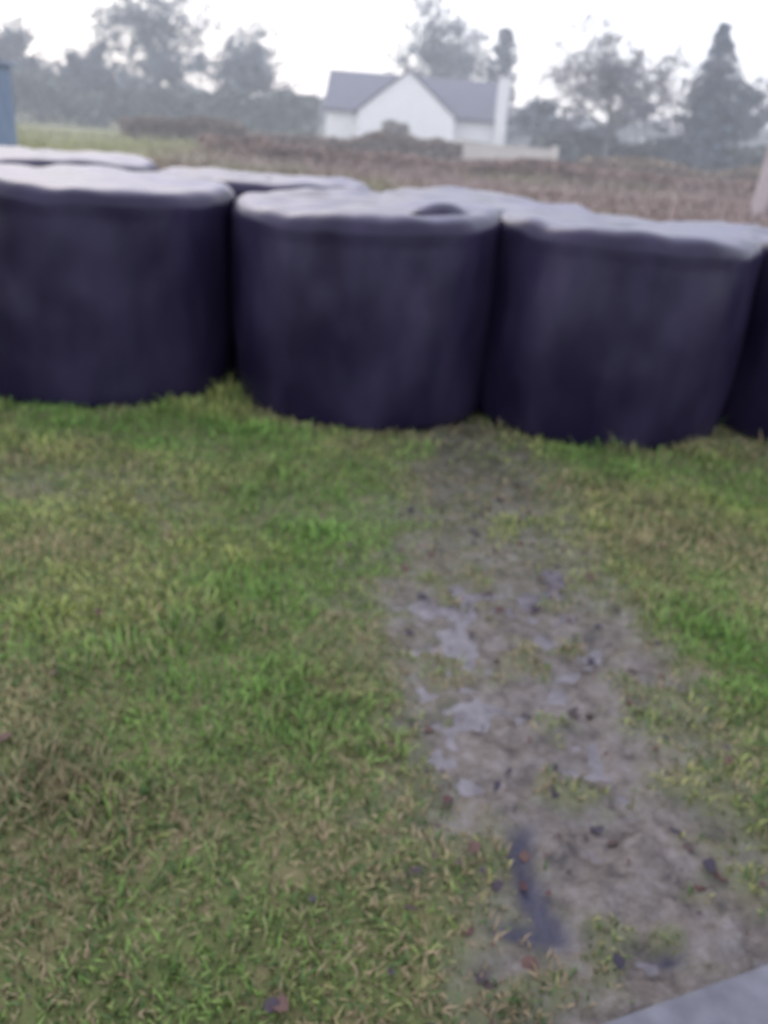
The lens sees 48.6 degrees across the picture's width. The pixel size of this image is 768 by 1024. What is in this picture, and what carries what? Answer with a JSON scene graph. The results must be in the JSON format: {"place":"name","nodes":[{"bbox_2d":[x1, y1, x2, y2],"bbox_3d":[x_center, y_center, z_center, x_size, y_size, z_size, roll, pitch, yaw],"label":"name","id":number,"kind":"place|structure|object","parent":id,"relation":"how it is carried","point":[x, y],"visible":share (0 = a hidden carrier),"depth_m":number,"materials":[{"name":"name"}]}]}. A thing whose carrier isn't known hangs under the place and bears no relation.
{"place":"outdoors","nodes":[
{"label":"outdoors","id":0,"kind":"place"},
{"bbox_2d":[0,109,767,1023],"bbox_3d":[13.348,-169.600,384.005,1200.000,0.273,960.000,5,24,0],"label":"ground","id":1,"kind":"structure","parent":0,"point":[642,891],"depth_m":2.26,"materials":[{"name":"green plant"}]},
{"bbox_2d":[0,61,17,145],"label":"metal shed","id":2,"kind":"structure","parent":1,"relation":"on","point":[8,135],"depth_m":21.56,"materials":[{"name":"blue metal"}]},
{"bbox_2d":[0,15,58,73],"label":"deciduous tree","id":3,"kind":"object","parent":1,"relation":"on","point":[15,41],"visible":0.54,"depth_m":70.39,"materials":[{"name":"green plant"}]},
{"bbox_2d":[0,146,158,171],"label":"silage bale","id":4,"kind":"object","parent":1,"relation":"on","point":[41,157],"visible":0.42,"depth_m":6.08},
{"bbox_2d":[43,40,137,121],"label":"deciduous tree","id":5,"kind":"object","parent":1,"relation":"on","point":[70,69],"visible":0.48,"depth_m":72.19,"materials":[{"name":"green plant"}]},
{"bbox_2d":[0,163,236,408],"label":"silage bale","id":6,"kind":"object","parent":1,"relation":"on","point":[115,284],"visible":0.92,"depth_m":4.50},
{"bbox_2d":[77,0,234,90],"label":"deciduous tree","id":7,"kind":"object","parent":1,"relation":"on","point":[161,65],"visible":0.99,"depth_m":69.42,"materials":[{"name":"green plant"}]},
{"bbox_2d":[10,63,322,135],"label":"shrub belt","id":8,"kind":"object","parent":1,"relation":"on","point":[42,88],"visible":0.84,"depth_m":68.01,"materials":[{"name":"green plant"}]},
{"bbox_2d":[183,14,305,119],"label":"deciduous tree","id":9,"kind":"object","parent":1,"relation":"on","point":[255,78],"visible":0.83,"depth_m":70.25,"materials":[{"name":"green plant"}]},
{"bbox_2d":[159,167,372,197],"bbox_3d":[-0.901,-1.901,6.362,1.619,1.194,1.611,5,24,0],"label":"silage bale","id":10,"kind":"object","parent":1,"relation":"on","point":[239,183],"visible":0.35,"depth_m":5.77},
{"bbox_2d":[117,115,463,161],"bbox_3d":[-5.069,-20.495,46.677,19.000,1.755,1.946,5,24,0],"label":"garden hedge","id":11,"kind":"object","parent":1,"relation":"on","point":[158,125],"visible":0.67,"depth_m":46.15,"materials":[{"name":"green plant"}]},
{"bbox_2d":[231,188,501,432],"bbox_3d":[-0.112,-1.275,5.091,1.596,1.206,1.551,5,24,0],"label":"silage bale","id":12,"kind":"object","parent":1,"relation":"on","point":[356,308],"visible":0.96,"depth_m":4.51},
{"bbox_2d":[0,416,766,1023],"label":"fallen leaves","id":13,"kind":"object","parent":1,"relation":"on","point":[276,1004],"visible":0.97,"depth_m":2.05,"materials":[{"name":"brown plant"}]},
{"bbox_2d":[14,79,767,160],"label":"distant tree line","id":14,"kind":"object","parent":1,"relation":"on","point":[646,135],"visible":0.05,"depth_m":119.58,"materials":[{"name":"green plant"}]},
{"bbox_2d":[16,124,767,227],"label":"rough field grass","id":15,"kind":"structure","parent":1,"relation":"on","point":[695,204],"depth_m":29.20,"materials":[{"name":"brown plant"}]},
{"bbox_2d":[381,119,409,151],"bbox_3d":[0.627,-21.994,50.161,1.891,2.180,1.784,5,24,0],"label":"garden shrub","id":16,"kind":"object","parent":1,"relation":"on","point":[399,130],"visible":0.4,"depth_m":49.48,"materials":[{"name":"green plant"}]},
{"bbox_2d":[357,71,454,159],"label":"front wing walls","id":17,"kind":"structure","parent":1,"relation":"on","point":[416,105],"depth_m":53.21,"materials":[{"name":"white paint"}]},
{"bbox_2d":[353,68,459,121],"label":"front wing roof","id":18,"kind":"structure","parent":17,"relation":"on","point":[355,111],"depth_m":52.70,"materials":[{"name":"grey"}]},
{"bbox_2d":[325,110,506,146],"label":"walls","id":19,"kind":"structure","parent":1,"relation":"on","point":[341,124],"depth_m":56.48,"materials":[{"name":"white paint"}]},
{"bbox_2d":[323,69,509,123],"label":"roof","id":20,"kind":"structure","parent":19,"relation":"on","point":[461,100],"depth_m":57.23,"materials":[{"name":"tile"}]},
{"bbox_2d":[373,0,498,80],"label":"deciduous tree","id":21,"kind":"object","parent":1,"relation":"on","point":[461,65],"visible":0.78,"depth_m":74.38,"materials":[{"name":"green plant"}]},
{"bbox_2d":[459,139,465,158],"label":"pier","id":22,"kind":"structure","parent":1,"relation":"on","point":[463,141],"depth_m":50.31,"materials":[{"name":"white paint"}]},
{"bbox_2d":[194,134,758,196],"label":"field bramble bank","id":23,"kind":"structure","parent":1,"relation":"on","point":[272,147],"depth_m":35.56,"materials":[{"name":"brown plant"}]},
{"bbox_2d":[382,186,591,212],"bbox_3d":[0.685,-1.753,6.332,1.628,1.178,1.693,5,24,0],"label":"silage bale","id":24,"kind":"object","parent":1,"relation":"on","point":[501,202],"visible":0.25,"depth_m":6.07},
{"bbox_2d":[475,26,523,145],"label":"conifer tree","id":25,"kind":"object","parent":1,"relation":"on","point":[504,54],"visible":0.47,"depth_m":73.79,"materials":[{"name":"green plant"}]},
{"bbox_2d":[492,78,510,144],"bbox_3d":[7.625,-25.505,55.852,0.700,5.300,0.720,5,24,0],"label":"chimney stack","id":26,"kind":"object","parent":1,"relation":"on","point":[501,110],"visible":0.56,"depth_m":55.25,"materials":[{"name":"white paint"}]},
{"bbox_2d":[498,76,512,78],"bbox_3d":[7.819,-27.972,54.745,0.840,0.117,0.860,5,24,0],"label":"chimney cap","id":27,"kind":"object","parent":26,"relation":"on","point":[507,77],"visible":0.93,"depth_m":54.36,"materials":[{"name":"grey concrete"}]},
{"bbox_2d":[464,144,551,167],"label":"garden wall","id":28,"kind":"structure","parent":1,"relation":"on","point":[481,152],"depth_m":50.48,"materials":[{"name":"white paint"}]},
{"bbox_2d":[466,142,551,149],"bbox_3d":[7.326,-21.714,50.432,5.480,0.077,0.300,5,24,0],"label":"coping","id":29,"kind":"object","parent":28,"relation":"on","point":[508,146],"visible":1,"depth_m":50.30,"materials":[{"name":"grey concrete"}]},
{"bbox_2d":[510,93,574,137],"bbox_3d":[11.661,-29.429,65.419,5.448,5.024,4.825,20,28,31],"label":"deciduous tree","id":30,"kind":"object","parent":1,"relation":"on","point":[523,118],"visible":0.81,"depth_m":63.88,"materials":[{"name":"green plant"}]},
{"bbox_2d":[551,146,558,159],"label":"pier","id":31,"kind":"structure","parent":1,"relation":"on","point":[555,152],"depth_m":50.31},
{"bbox_2d":[393,570,767,975],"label":"puddle water","id":32,"kind":"structure","parent":1,"relation":"on","point":[475,714],"depth_m":2.75,"materials":[{"name":"grey liquid"}]},
{"bbox_2d":[478,208,763,450],"bbox_3d":[1.342,-1.146,5.104,1.561,1.170,1.583,5,24,0],"label":"silage bale","id":33,"kind":"object","parent":1,"relation":"on","point":[626,329],"visible":0.84,"depth_m":4.48},
{"bbox_2d":[521,0,736,158],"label":"bare ash tree","id":34,"kind":"object","parent":1,"relation":"on","point":[605,70],"visible":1,"depth_m":52.19,"materials":[{"name":"green plant"}]},
{"bbox_2d":[529,125,767,179],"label":"shrub belt","id":35,"kind":"object","parent":1,"relation":"on","point":[576,148],"visible":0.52,"depth_m":55.26,"materials":[{"name":"green plant"}]},
{"bbox_2d":[575,155,762,182],"bbox_3d":[23.683,-16.986,44.185,27.738,1.574,2.361,5,24,0],"label":"bramble hedge","id":36,"kind":"object","parent":1,"relation":"on","point":[629,163],"visible":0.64,"depth_m":43.52,"materials":[{"name":"brown plant"}]},
{"bbox_2d":[603,964,767,1023],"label":"concrete slab","id":37,"kind":"structure","parent":1,"relation":"on","point":[742,998],"depth_m":1.61,"materials":[{"name":"grey concrete"}]},
{"bbox_2d":[654,20,746,171],"bbox_3d":[20.625,-25.715,53.573,5.048,9.235,5.321,-14,30,-35],"label":"conifer tree","id":38,"kind":"object","parent":1,"relation":"on","point":[722,44],"visible":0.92,"depth_m":53.26,"materials":[{"name":"green plant"}]},
{"bbox_2d":[653,51,767,171],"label":"deciduous tree","id":39,"kind":"object","parent":1,"relation":"on","point":[744,103],"visible":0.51,"depth_m":53.79,"materials":[{"name":"green plant"}]},
{"bbox_2d":[664,221,764,231],"bbox_3d":[2.270,-1.553,6.279,1.628,1.084,1.633,5,24,0],"label":"silage bale","id":40,"kind":"object","parent":1,"relation":"on","point":[726,225],"visible":0.12,"depth_m":6.37},
{"bbox_2d":[719,227,767,443],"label":"silage bale","id":41,"kind":"object","parent":1,"relation":"on","point":[746,407],"visible":0.32,"depth_m":4.93},
{"bbox_2d":[750,150,767,219],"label":"utility pole","id":42,"kind":"object","parent":1,"relation":"on","point":[760,201],"visible":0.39,"depth_m":23.03,"materials":[{"name":"brown wood"}]},
{"bbox_2d":[0,368,767,1023],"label":"lawn grass","id":43,"kind":"structure","parent":0,"point":[356,734],"depth_m":2.61,"materials":[{"name":"green plant"}]},
{"bbox_2d":[0,0,767,158],"label":"sky","id":44,"kind":"structure","parent":0,"point":[318,37],"materials":[{"name":"white"}]}
]}

